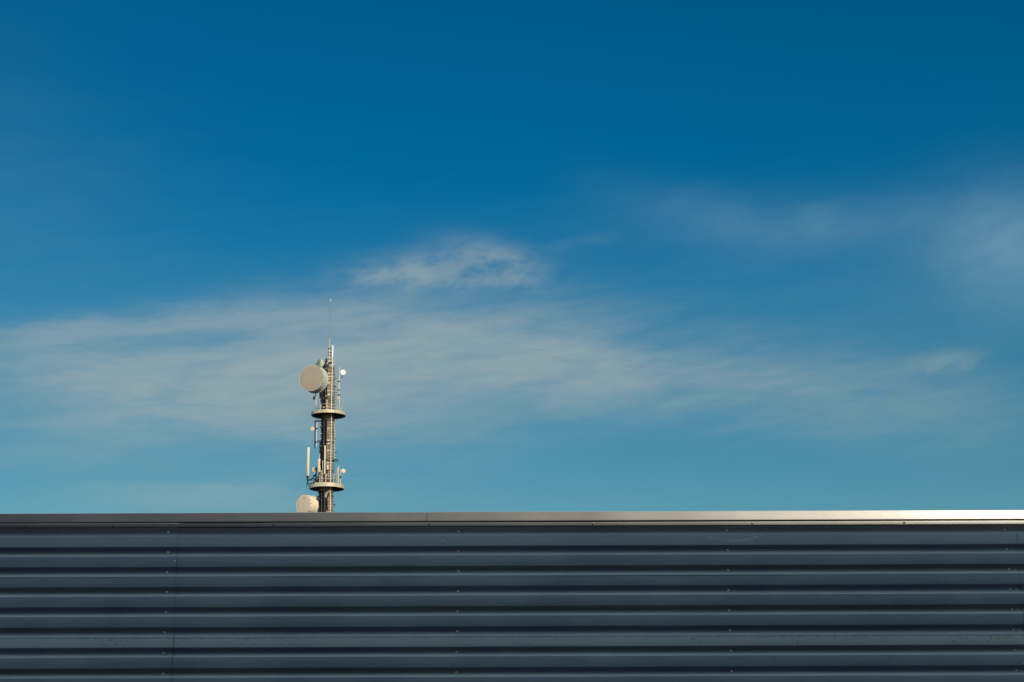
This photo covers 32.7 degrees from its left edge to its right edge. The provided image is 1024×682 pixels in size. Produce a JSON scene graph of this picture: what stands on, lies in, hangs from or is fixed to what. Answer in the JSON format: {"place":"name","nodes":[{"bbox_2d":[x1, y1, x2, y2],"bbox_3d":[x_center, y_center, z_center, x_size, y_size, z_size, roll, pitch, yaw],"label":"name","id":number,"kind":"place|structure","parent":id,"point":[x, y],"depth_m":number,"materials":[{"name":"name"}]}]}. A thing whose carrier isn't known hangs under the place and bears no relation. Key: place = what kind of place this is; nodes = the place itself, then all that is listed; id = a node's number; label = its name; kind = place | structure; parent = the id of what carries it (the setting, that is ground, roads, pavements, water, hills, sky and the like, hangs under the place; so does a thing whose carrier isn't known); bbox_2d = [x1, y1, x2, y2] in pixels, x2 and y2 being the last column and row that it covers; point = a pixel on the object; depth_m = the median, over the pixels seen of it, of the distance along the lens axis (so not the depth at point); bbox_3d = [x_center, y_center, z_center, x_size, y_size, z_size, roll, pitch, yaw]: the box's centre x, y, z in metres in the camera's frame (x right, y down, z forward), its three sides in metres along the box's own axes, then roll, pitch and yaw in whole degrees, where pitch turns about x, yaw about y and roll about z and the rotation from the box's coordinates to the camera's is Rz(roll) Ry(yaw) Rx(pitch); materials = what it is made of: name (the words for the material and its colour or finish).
{"place":"outdoors","nodes":[
{"label":"outdoors","id":0,"kind":"place"},
{"bbox_2d":[296,304,345,511],"bbox_3d":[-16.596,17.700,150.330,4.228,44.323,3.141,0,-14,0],"label":"telecom tower","id":1,"kind":"structure","parent":0,"point":[318,377],"depth_m":152.35,"materials":[{"name":"metal"}]},
{"bbox_2d":[0,510,1023,681],"bbox_3d":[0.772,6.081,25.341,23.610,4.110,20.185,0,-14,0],"label":"corrugated warehouse","id":2,"kind":"structure","parent":0,"point":[764,596],"depth_m":15.93,"materials":[{"name":"metal"}]},
{"bbox_2d":[0,0,1023,512],"label":"sky","id":3,"kind":"structure","parent":0,"point":[565,255],"materials":[{"name":"blue"}]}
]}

